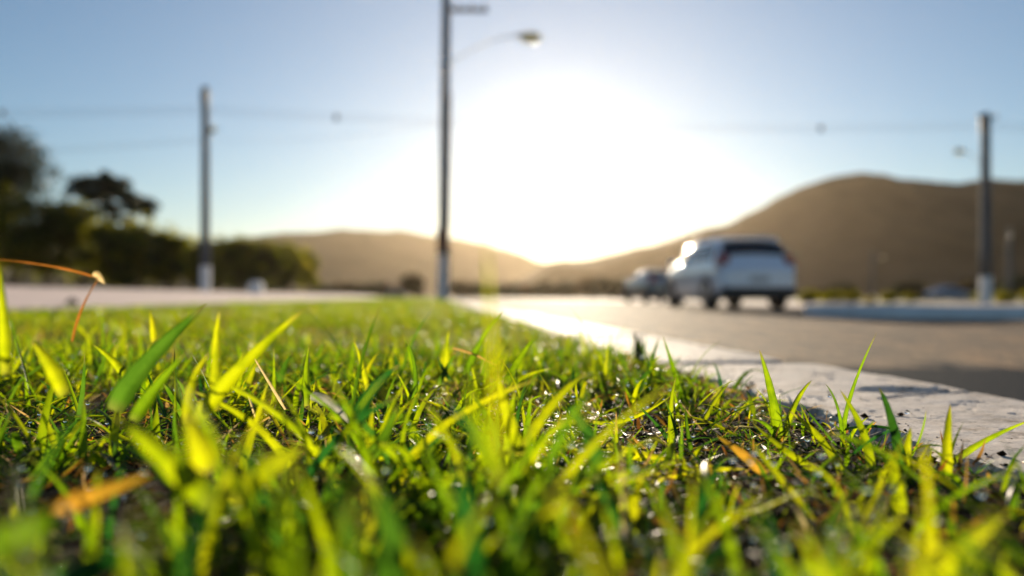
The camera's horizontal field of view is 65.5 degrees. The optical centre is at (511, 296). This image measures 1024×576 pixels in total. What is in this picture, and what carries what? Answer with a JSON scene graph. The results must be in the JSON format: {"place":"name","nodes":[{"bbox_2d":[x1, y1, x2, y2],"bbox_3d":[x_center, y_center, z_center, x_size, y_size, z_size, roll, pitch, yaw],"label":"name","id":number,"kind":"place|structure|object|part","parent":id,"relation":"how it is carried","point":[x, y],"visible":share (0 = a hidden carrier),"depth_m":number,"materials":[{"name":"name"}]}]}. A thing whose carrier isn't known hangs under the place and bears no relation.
{"place":"outdoors","nodes":[
{"label":"outdoors","id":0,"kind":"place"},
{"bbox_2d":[4,286,391,311],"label":"sandy bank","id":1,"kind":"structure","parent":0,"point":[17,297],"depth_m":19.97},
{"bbox_2d":[0,178,35,274],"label":"bushy tree","id":2,"kind":"object","parent":1,"relation":"on","point":[10,214],"visible":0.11,"depth_m":60.76,"materials":[{"name":"green plant"}]},
{"bbox_2d":[0,181,59,285],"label":"bushy tree","id":3,"kind":"object","parent":1,"relation":"on","point":[13,246],"visible":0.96,"depth_m":57.69,"materials":[{"name":"green plant"}]},
{"bbox_2d":[0,121,81,224],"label":"umbrella tree","id":4,"kind":"object","parent":1,"relation":"on","point":[14,169],"visible":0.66,"depth_m":61.28,"materials":[{"name":"green plant"}]},
{"bbox_2d":[2,181,88,286],"bbox_3d":[-35.360,-4.276,60.657,5.848,8.686,6.095,0,0,0],"label":"bushy tree","id":5,"kind":"object","parent":1,"relation":"on","point":[58,216],"visible":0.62,"depth_m":59.75,"materials":[{"name":"green plant"}]},
{"bbox_2d":[66,298,77,304],"bbox_3d":[-7.184,0.106,12.998,0.200,0.164,0.144,0,0,0],"label":"stone","id":6,"kind":"object","parent":1,"relation":"on","point":[72,301],"visible":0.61,"depth_m":12.95,"materials":[{"name":"grey stone"}]},
{"bbox_2d":[55,192,109,287],"bbox_3d":[-33.783,-4.050,62.102,5.717,8.251,5.538,0,0,0],"label":"bushy tree","id":7,"kind":"object","parent":1,"relation":"on","point":[91,212],"visible":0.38,"depth_m":61.43,"materials":[{"name":"green plant"}]},
{"bbox_2d":[69,209,144,288],"bbox_3d":[-29.137,-3.115,57.674,5.679,6.354,4.498,0,0,26],"label":"bushy tree","id":8,"kind":"object","parent":1,"relation":"on","point":[114,243],"visible":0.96,"depth_m":57.14,"materials":[{"name":"green plant"}]},
{"bbox_2d":[62,169,161,288],"bbox_3d":[-33.020,-5.179,66.159,6.649,10.430,6.515,0,0,0],"label":"umbrella tree","id":9,"kind":"object","parent":1,"relation":"on","point":[104,187],"visible":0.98,"depth_m":64.57,"materials":[{"name":"green plant"}]},
{"bbox_2d":[104,212,174,288],"bbox_3d":[-27.940,-3.134,59.800,4.387,6.410,5.863,0,0,0],"label":"bushy tree","id":10,"kind":"object","parent":1,"relation":"on","point":[144,271],"visible":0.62,"depth_m":59.27,"materials":[{"name":"green plant"}]},
{"bbox_2d":[138,220,195,289],"bbox_3d":[-26.567,-2.955,61.714,4.311,6.051,4.965,0,0,0],"label":"bushy tree","id":11,"kind":"object","parent":1,"relation":"on","point":[177,258],"visible":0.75,"depth_m":61.23,"materials":[{"name":"green plant"}]},
{"bbox_2d":[171,231,224,290],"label":"bushy tree","id":12,"kind":"object","parent":1,"relation":"on","point":[194,275],"visible":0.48,"depth_m":65.52,"materials":[{"name":"green plant"}]},
{"bbox_2d":[200,86,216,290],"bbox_3d":[-14.971,-5.329,39.280,0.488,10.400,2.165,0,0,-31],"label":"utility pole","id":13,"kind":"object","parent":1,"relation":"on","point":[205,207],"visible":0.99,"depth_m":39.82,"materials":[{"name":"concrete"}]},
{"bbox_2d":[0,107,194,116],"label":"power line","id":14,"kind":"object","parent":13,"relation":"attached to","point":[2,113],"visible":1,"depth_m":39.99,"materials":[{"name":"rubber"}]},
{"bbox_2d":[0,138,200,154],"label":"telephone line","id":15,"kind":"object","parent":13,"relation":"attached to","point":[96,149],"visible":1,"depth_m":39.12,"materials":[{"name":"rubber"}]},
{"bbox_2d":[210,107,965,131],"bbox_3d":[4.773,-9.047,41.000,40.454,0.989,0.127,0,0,-3],"label":"power line","id":16,"kind":"object","parent":13,"relation":"attached to","point":[337,117],"visible":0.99,"depth_m":41.13,"materials":[{"name":"rubber"}]},
{"bbox_2d":[210,231,243,290],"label":"bushy tree","id":17,"kind":"object","parent":1,"relation":"on","point":[231,257],"visible":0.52,"depth_m":69.57,"materials":[{"name":"green plant"}]},
{"bbox_2d":[224,232,270,291],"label":"bushy tree","id":18,"kind":"object","parent":1,"relation":"on","point":[247,248],"visible":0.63,"depth_m":73.51,"materials":[{"name":"green plant"}]},
{"bbox_2d":[248,281,263,293],"bbox_3d":[-13.500,-0.475,42.000,0.700,0.665,0.500,0,0,0],"label":"concrete marker","id":19,"kind":"object","parent":1,"relation":"on","point":[257,287],"visible":0.92,"depth_m":41.75,"materials":[{"name":"white paint"}]},
{"bbox_2d":[244,235,289,291],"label":"bushy tree","id":20,"kind":"object","parent":1,"relation":"on","point":[269,250],"visible":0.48,"depth_m":77.26,"materials":[{"name":"green plant"}]},
{"bbox_2d":[270,235,311,292],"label":"bushy tree","id":21,"kind":"object","parent":1,"relation":"on","point":[296,262],"visible":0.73,"depth_m":83.47,"materials":[{"name":"green plant"}]},
{"bbox_2d":[295,241,322,292],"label":"bushy tree","id":22,"kind":"object","parent":1,"relation":"on","point":[309,277],"visible":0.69,"depth_m":89.69,"materials":[{"name":"green plant"}]},
{"bbox_2d":[2,229,544,296],"bbox_3d":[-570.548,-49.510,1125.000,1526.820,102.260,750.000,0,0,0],"label":"hill","id":23,"kind":"structure","parent":0,"point":[347,256],"depth_m":993.37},
{"bbox_2d":[0,297,1023,575],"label":"turf ground","id":24,"kind":"structure","parent":0,"point":[746,563],"depth_m":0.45,"materials":[{"name":"green plant"}]},
{"bbox_2d":[0,268,69,396],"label":"grass tuft","id":25,"kind":"object","parent":24,"relation":"on","point":[54,374],"visible":1,"depth_m":0.42,"materials":[{"name":"plant"}]},
{"bbox_2d":[6,260,104,340],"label":"dry stalk","id":26,"kind":"object","parent":24,"relation":"on","point":[97,275],"visible":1,"depth_m":0.90,"materials":[{"name":"brown plant"}]},
{"bbox_2d":[0,509,134,575],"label":"grass tuft","id":27,"kind":"object","parent":24,"relation":"on","point":[105,563],"visible":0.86,"depth_m":0.22,"materials":[{"name":"green plant"}]},
{"bbox_2d":[0,474,151,525],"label":"dead leaf","id":28,"kind":"object","parent":24,"relation":"on","point":[75,501],"visible":0.66,"depth_m":0.30,"materials":[{"name":"orange plant"}]},
{"bbox_2d":[79,310,156,394],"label":"grass tuft","id":29,"kind":"object","parent":24,"relation":"on","point":[118,366],"visible":0.77,"depth_m":0.77,"materials":[{"name":"green plant"}]},
{"bbox_2d":[107,304,206,422],"bbox_3d":[-0.205,0.038,0.466,0.056,0.068,0.020,0,0,-35],"label":"grass tuft","id":30,"kind":"object","parent":24,"relation":"on","point":[128,385],"visible":1,"depth_m":0.46,"materials":[{"name":"green plant"}]},
{"bbox_2d":[115,413,304,510],"bbox_3d":[-0.123,0.065,0.314,0.075,0.034,0.028,0,0,11],"label":"grass tuft","id":31,"kind":"object","parent":24,"relation":"on","point":[202,452],"visible":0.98,"depth_m":0.31,"materials":[{"name":"plant"}]},
{"bbox_2d":[181,309,303,425],"bbox_3d":[-0.157,0.042,0.468,0.068,0.068,0.022,0,0,-25],"label":"grass tuft","id":32,"kind":"object","parent":24,"relation":"on","point":[216,394],"visible":0.93,"depth_m":0.46,"materials":[{"name":"green plant"}]},
{"bbox_2d":[248,347,348,421],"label":"grass tuft","id":33,"kind":"object","parent":24,"relation":"on","point":[307,397],"visible":0.75,"depth_m":0.64,"materials":[{"name":"beige plant"}]},
{"bbox_2d":[353,365,399,460],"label":"grass tuft","id":34,"kind":"object","parent":24,"relation":"on","point":[384,435],"visible":0.76,"depth_m":0.46,"materials":[{"name":"green plant"}]},
{"bbox_2d":[346,338,417,414],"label":"grass tuft","id":35,"kind":"object","parent":24,"relation":"on","point":[364,374],"visible":0.73,"depth_m":0.73,"materials":[{"name":"green plant"}]},
{"bbox_2d":[373,459,530,575],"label":"grass tuft","id":36,"kind":"object","parent":24,"relation":"on","point":[392,553],"visible":0.93,"depth_m":0.25,"materials":[{"name":"green plant"}]},
{"bbox_2d":[436,311,502,385],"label":"grass tuft","id":37,"kind":"object","parent":24,"relation":"on","point":[445,368],"visible":0.94,"depth_m":0.86,"materials":[{"name":"green plant"}]},
{"bbox_2d":[468,240,505,481],"bbox_3d":[-0.007,0.018,0.234,0.011,0.072,0.013,0,0,0],"label":"grass tuft","id":38,"kind":"object","parent":24,"relation":"on","point":[491,453],"visible":1,"depth_m":0.23,"materials":[{"name":"green plant"}]},
{"bbox_2d":[436,0,542,300],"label":"utility pole","id":39,"kind":"object","parent":24,"relation":"on","point":[443,231],"visible":0.99,"depth_m":22.89,"materials":[{"name":"concrete"}]},
{"bbox_2d":[215,124,439,141],"bbox_3d":[-8.716,-6.428,31.500,0.010,2.904,21.664,0,0,-38],"label":"telephone line","id":40,"kind":"object","parent":39,"relation":"attached to","point":[331,137],"visible":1,"depth_m":28.60,"materials":[{"name":"rubber"}]},
{"bbox_2d":[16,347,987,575],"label":"dew drops","id":41,"kind":"object","parent":24,"relation":"on","point":[907,548],"visible":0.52,"depth_m":0.38,"materials":[{"name":"clear liquid"}]},
{"bbox_2d":[0,307,1023,575],"bbox_3d":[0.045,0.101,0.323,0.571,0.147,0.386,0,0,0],"label":"turf blades","id":42,"kind":"object","parent":24,"relation":"on","point":[540,511],"visible":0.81,"depth_m":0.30,"materials":[{"name":"green plant"}]},
{"bbox_2d":[0,300,1023,575],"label":"dry straw","id":43,"kind":"object","parent":24,"relation":"on","point":[70,528],"visible":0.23,"depth_m":0.50,"materials":[{"name":"beige plant"}]},
{"bbox_2d":[0,310,1023,575],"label":"amber dead leaves","id":44,"kind":"object","parent":24,"relation":"on","point":[910,568],"visible":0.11,"depth_m":0.51,"materials":[{"name":"orange plant"}]},
{"bbox_2d":[1,349,1023,575],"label":"soil crumbs","id":45,"kind":"object","parent":24,"relation":"on","point":[234,569],"visible":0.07,"depth_m":0.48,"materials":[{"name":"brown soil"}]},
{"bbox_2d":[9,344,1019,563],"bbox_3d":[-0.371,0.119,1.150,1.447,0.017,2.100,0,0,0],"label":"pale grit","id":46,"kind":"object","parent":24,"relation":"on","point":[134,515],"visible":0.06,"depth_m":0.44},
{"bbox_2d":[503,334,552,387],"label":"grass tuft","id":47,"kind":"object","parent":24,"relation":"on","point":[514,366],"visible":0.87,"depth_m":0.82,"materials":[{"name":"green plant"}]},
{"bbox_2d":[498,373,603,478],"bbox_3d":[0.020,0.070,0.449,0.056,0.054,0.062,0,0,0],"label":"grass tuft","id":48,"kind":"object","parent":24,"relation":"on","point":[519,444],"visible":0.76,"depth_m":0.44,"materials":[{"name":"green plant"}]},
{"bbox_2d":[625,332,645,370],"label":"grass tuft","id":49,"kind":"object","parent":24,"relation":"on","point":[638,350],"visible":0.64,"depth_m":1.31,"materials":[{"name":"green plant"}]},
{"bbox_2d":[592,396,747,533],"bbox_3d":[0.103,0.102,0.524,0.104,0.036,0.311,0,0,0],"label":"grass tuft","id":50,"kind":"object","parent":24,"relation":"on","point":[633,505],"visible":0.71,"depth_m":0.49,"materials":[{"name":"green plant"}]},
{"bbox_2d":[636,377,730,455],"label":"grass tuft","id":51,"kind":"object","parent":24,"relation":"on","point":[705,416],"visible":0.78,"depth_m":0.63,"materials":[{"name":"green plant"}]},
{"bbox_2d":[717,436,767,477],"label":"dead leaf","id":52,"kind":"object","parent":24,"relation":"on","point":[743,455],"visible":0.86,"depth_m":0.51,"materials":[{"name":"orange plant"}]},
{"bbox_2d":[752,350,811,443],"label":"grass tuft","id":53,"kind":"object","parent":24,"relation":"on","point":[775,412],"visible":0.87,"depth_m":0.65,"materials":[{"name":"green plant"}]},
{"bbox_2d":[752,390,875,478],"bbox_3d":[0.210,0.094,0.549,0.072,0.055,0.062,0,0,0],"label":"grass tuft","id":54,"kind":"object","parent":24,"relation":"on","point":[827,447],"visible":0.84,"depth_m":0.55,"materials":[{"name":"green plant"}]},
{"bbox_2d":[800,336,874,451],"bbox_3d":[0.262,0.076,0.629,0.062,0.095,0.023,0,0,0],"label":"grass tuft","id":55,"kind":"object","parent":24,"relation":"on","point":[843,420],"visible":0.86,"depth_m":0.63,"materials":[{"name":"green plant"}]},
{"bbox_2d":[873,388,911,522],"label":"grass tuft","id":56,"kind":"object","parent":24,"relation":"on","point":[895,478],"visible":0.73,"depth_m":0.50,"materials":[{"name":"green plant"}]},
{"bbox_2d":[798,512,1007,575],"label":"grass tuft","id":57,"kind":"object","parent":24,"relation":"on","point":[949,563],"visible":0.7,"depth_m":0.28,"materials":[{"name":"green plant"}]},
{"bbox_2d":[932,404,1023,495],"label":"grass tuft","id":58,"kind":"object","parent":24,"relation":"on","point":[947,446],"visible":0.72,"depth_m":0.52,"materials":[{"name":"green plant"}]},
{"bbox_2d":[0,0,1023,262],"label":"sky","id":59,"kind":"structure","parent":0,"point":[855,69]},
{"bbox_2d":[504,298,864,306],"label":"verge","id":60,"kind":"structure","parent":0,"point":[793,304],"depth_m":45.65,"materials":[{"name":"grey concrete"}]},
{"bbox_2d":[797,290,821,303],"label":"shrub","id":61,"kind":"object","parent":60,"relation":"on","point":[807,296],"visible":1,"depth_m":45.59,"materials":[{"name":"green plant"}]},
{"bbox_2d":[820,291,845,302],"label":"shrub","id":62,"kind":"object","parent":60,"relation":"on","point":[836,297],"visible":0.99,"depth_m":49.73,"materials":[{"name":"green plant"}]},
{"bbox_2d":[863,296,877,303],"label":"shrub","id":63,"kind":"object","parent":60,"relation":"on","point":[871,299],"visible":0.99,"depth_m":43.82,"materials":[{"name":"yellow plant"}]},
{"bbox_2d":[407,297,1023,303],"bbox_3d":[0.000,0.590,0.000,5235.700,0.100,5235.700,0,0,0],"label":"ground","id":64,"kind":"structure","parent":0,"point":[950,301],"depth_m":86.60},
{"bbox_2d":[308,284,342,293],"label":"tree","id":65,"kind":"object","parent":64,"relation":"on","point":[322,289],"visible":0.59,"depth_m":138.89,"materials":[{"name":"green plant"}]},
{"bbox_2d":[330,281,357,293],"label":"tree","id":66,"kind":"object","parent":64,"relation":"on","point":[343,287],"visible":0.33,"depth_m":148.80,"materials":[{"name":"green plant"}]},
{"bbox_2d":[344,283,376,295],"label":"tree","id":67,"kind":"object","parent":64,"relation":"on","point":[365,289],"visible":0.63,"depth_m":148.86,"materials":[{"name":"green plant"}]},
{"bbox_2d":[367,281,388,296],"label":"tree","id":68,"kind":"object","parent":64,"relation":"on","point":[380,290],"visible":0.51,"depth_m":158.86,"materials":[{"name":"green plant"}]},
{"bbox_2d":[385,285,406,297],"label":"house","id":69,"kind":"structure","parent":64,"relation":"on","point":[393,291],"depth_m":123.86,"materials":[{"name":"paint"}]},
{"bbox_2d":[399,272,425,297],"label":"round tree","id":70,"kind":"object","parent":64,"relation":"on","point":[414,284],"visible":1,"depth_m":109.13,"materials":[{"name":"green plant"}]},
{"bbox_2d":[449,279,482,297],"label":"tree","id":71,"kind":"object","parent":64,"relation":"on","point":[460,289],"visible":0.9,"depth_m":148.71,"materials":[{"name":"green plant"}]},
{"bbox_2d":[470,281,497,297],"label":"tree","id":72,"kind":"object","parent":64,"relation":"on","point":[482,290],"visible":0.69,"depth_m":148.98,"materials":[{"name":"green plant"}]},
{"bbox_2d":[493,282,520,297],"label":"tree","id":73,"kind":"object","parent":64,"relation":"on","point":[508,290],"visible":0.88,"depth_m":168.73,"materials":[{"name":"green plant"}]},
{"bbox_2d":[516,283,533,297],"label":"tree","id":74,"kind":"object","parent":64,"relation":"on","point":[525,291],"visible":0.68,"depth_m":178.48,"materials":[{"name":"green plant"}]},
{"bbox_2d":[529,280,565,298],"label":"tree","id":75,"kind":"object","parent":64,"relation":"on","point":[544,290],"visible":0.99,"depth_m":168.90,"materials":[{"name":"green plant"}]},
{"bbox_2d":[554,280,581,298],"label":"tree","id":76,"kind":"object","parent":64,"relation":"on","point":[566,287],"visible":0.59,"depth_m":172.80,"materials":[{"name":"green plant"}]},
{"bbox_2d":[570,276,600,298],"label":"tree","id":77,"kind":"object","parent":64,"relation":"on","point":[581,287],"visible":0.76,"depth_m":169.11,"materials":[{"name":"green plant"}]},
{"bbox_2d":[588,277,616,298],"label":"tree","id":78,"kind":"object","parent":64,"relation":"on","point":[602,288],"visible":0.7,"depth_m":158.43,"materials":[{"name":"green plant"}]},
{"bbox_2d":[609,278,634,298],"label":"tree","id":79,"kind":"object","parent":64,"relation":"on","point":[617,289],"visible":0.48,"depth_m":148.86,"materials":[{"name":"green plant"}]},
{"bbox_2d":[807,286,834,296],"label":"tree","id":80,"kind":"object","parent":64,"relation":"on","point":[822,290],"visible":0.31,"depth_m":118.60,"materials":[{"name":"green plant"}]},
{"bbox_2d":[830,280,859,295],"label":"tree","id":81,"kind":"object","parent":64,"relation":"on","point":[845,287],"visible":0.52,"depth_m":118.69,"materials":[{"name":"green plant"}]},
{"bbox_2d":[842,291,864,303],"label":"shrub","id":82,"kind":"object","parent":64,"relation":"on","point":[853,297],"visible":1,"depth_m":47.81,"materials":[{"name":"green plant"}]},
{"bbox_2d":[871,251,884,296],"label":"utility pole","id":83,"kind":"object","parent":64,"relation":"on","point":[872,273],"visible":0.98,"depth_m":119.84,"materials":[{"name":"concrete"}]},
{"bbox_2d":[879,292,899,303],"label":"shrub","id":84,"kind":"object","parent":64,"relation":"on","point":[886,297],"visible":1,"depth_m":51.72,"materials":[{"name":"green plant"}]},
{"bbox_2d":[887,279,927,300],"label":"tree","id":85,"kind":"object","parent":64,"relation":"on","point":[915,288],"visible":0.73,"depth_m":108.93,"materials":[{"name":"green plant"}]},
{"bbox_2d":[902,293,919,303],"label":"shrub","id":86,"kind":"object","parent":64,"relation":"on","point":[910,298],"visible":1,"depth_m":57.65,"materials":[{"name":"green plant"}]},
{"bbox_2d":[923,286,973,300],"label":"car","id":87,"kind":"object","parent":64,"relation":"on","point":[941,293],"visible":0.98,"depth_m":73.42,"materials":[{"name":"blue paint"}]},
{"bbox_2d":[951,278,997,299],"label":"tree","id":88,"kind":"object","parent":64,"relation":"on","point":[972,286],"visible":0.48,"depth_m":108.88,"materials":[{"name":"green plant"}]},
{"bbox_2d":[971,292,978,302],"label":"shrub","id":89,"kind":"object","parent":64,"relation":"on","point":[975,297],"visible":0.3,"depth_m":55.02,"materials":[{"name":"green plant"}]},
{"bbox_2d":[953,112,997,303],"bbox_3d":[24.177,-4.513,41.739,2.669,10.300,0.636,0,0,-17],"label":"utility pole","id":90,"kind":"object","parent":64,"relation":"on","point":[985,274],"visible":1,"depth_m":41.78,"materials":[{"name":"concrete"}]},
{"bbox_2d":[995,123,1023,130],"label":"power line","id":91,"kind":"object","parent":90,"relation":"attached to","point":[1002,126],"visible":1,"depth_m":42.03,"materials":[{"name":"rubber"}]},
{"bbox_2d":[993,291,1015,303],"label":"shrub","id":92,"kind":"object","parent":64,"relation":"on","point":[1003,297],"visible":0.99,"depth_m":49.77,"materials":[{"name":"green plant"}]},
{"bbox_2d":[1006,227,1012,292],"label":"utility pole","id":93,"kind":"object","parent":64,"relation":"on","point":[1009,283],"visible":0.95,"depth_m":91.78,"materials":[{"name":"concrete"}]},
{"bbox_2d":[996,275,1023,299],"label":"tree","id":94,"kind":"object","parent":64,"relation":"on","point":[1018,285],"visible":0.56,"depth_m":109.20,"materials":[{"name":"green plant"}]},
{"bbox_2d":[1019,291,1023,302],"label":"shrub","id":95,"kind":"object","parent":64,"relation":"on","point":[1021,296],"visible":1,"depth_m":52.16,"materials":[{"name":"green plant"}]},
{"bbox_2d":[449,297,1023,400],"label":"road","id":96,"kind":"structure","parent":0,"point":[984,356],"depth_m":5.40,"materials":[{"name":"grey asphalt"}]},
{"bbox_2d":[624,270,684,302],"bbox_3d":[6.240,-0.441,35.053,2.160,1.422,4.250,0,0,-8],"label":"car","id":97,"kind":"object","parent":96,"relation":"on","point":[646,285],"visible":0.77,"depth_m":33.82,"materials":[{"name":"grey paint"}]},
{"bbox_3d":[6.417,-0.921,33.849,1.302,0.294,0.337,0,0,-8],"label":"rear window","id":98,"kind":"part","parent":97,"relation":"part of","materials":[{"name":"grey glass"}]},
{"bbox_2d":[666,235,796,308],"bbox_3d":[4.930,-0.544,18.562,2.160,1.627,4.050,0,0,-7],"label":"car","id":99,"kind":"object","parent":96,"relation":"on","point":[732,271],"visible":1,"depth_m":16.85,"materials":[{"name":"silver metal"}]},
{"bbox_3d":[4.154,-0.946,18.663,0.136,0.407,0.771,0,0,-7],"label":"side window","id":100,"kind":"part","parent":99,"relation":"part of","materials":[{"name":"white glass"}]},
{"bbox_3d":[4.238,-0.960,17.883,0.125,0.391,0.680,0,0,-7],"label":"side window","id":101,"kind":"part","parent":99,"relation":"part of","materials":[{"name":"grey glass"}]},
{"bbox_3d":[4.307,-0.959,17.271,0.118,0.372,0.430,0,0,-7],"label":"side window","id":102,"kind":"part","parent":99,"relation":"part of","materials":[{"name":"grey glass"}]},
{"bbox_3d":[5.123,-1.013,16.898,1.468,0.342,0.211,0,0,-7],"label":"rear window","id":103,"kind":"part","parent":99,"relation":"part of","materials":[{"name":"black glass"}]},
{"bbox_2d":[449,299,1023,488],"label":"kerb","id":104,"kind":"structure","parent":96,"relation":"on","point":[981,415],"depth_m":0.94,"materials":[{"name":"concrete"}]},
{"bbox_2d":[559,332,1007,465],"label":"soil on kerb","id":105,"kind":"structure","parent":104,"relation":"on","point":[999,453],"depth_m":0.77,"materials":[{"name":"brown soil"}]},
{"bbox_2d":[603,336,1023,462],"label":"kerb crumbs","id":106,"kind":"object","parent":104,"relation":"on","point":[758,364],"visible":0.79,"depth_m":1.34,"materials":[{"name":"grey concrete"}]},
{"bbox_2d":[804,304,1023,318],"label":"traffic island","id":107,"kind":"structure","parent":96,"relation":"on","point":[965,311],"depth_m":9.82,"materials":[{"name":"concrete"}]},
{"bbox_2d":[493,172,1023,297],"bbox_3d":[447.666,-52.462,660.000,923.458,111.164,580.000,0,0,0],"label":"hill","id":108,"kind":"structure","parent":0,"point":[829,232],"depth_m":557.05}
]}

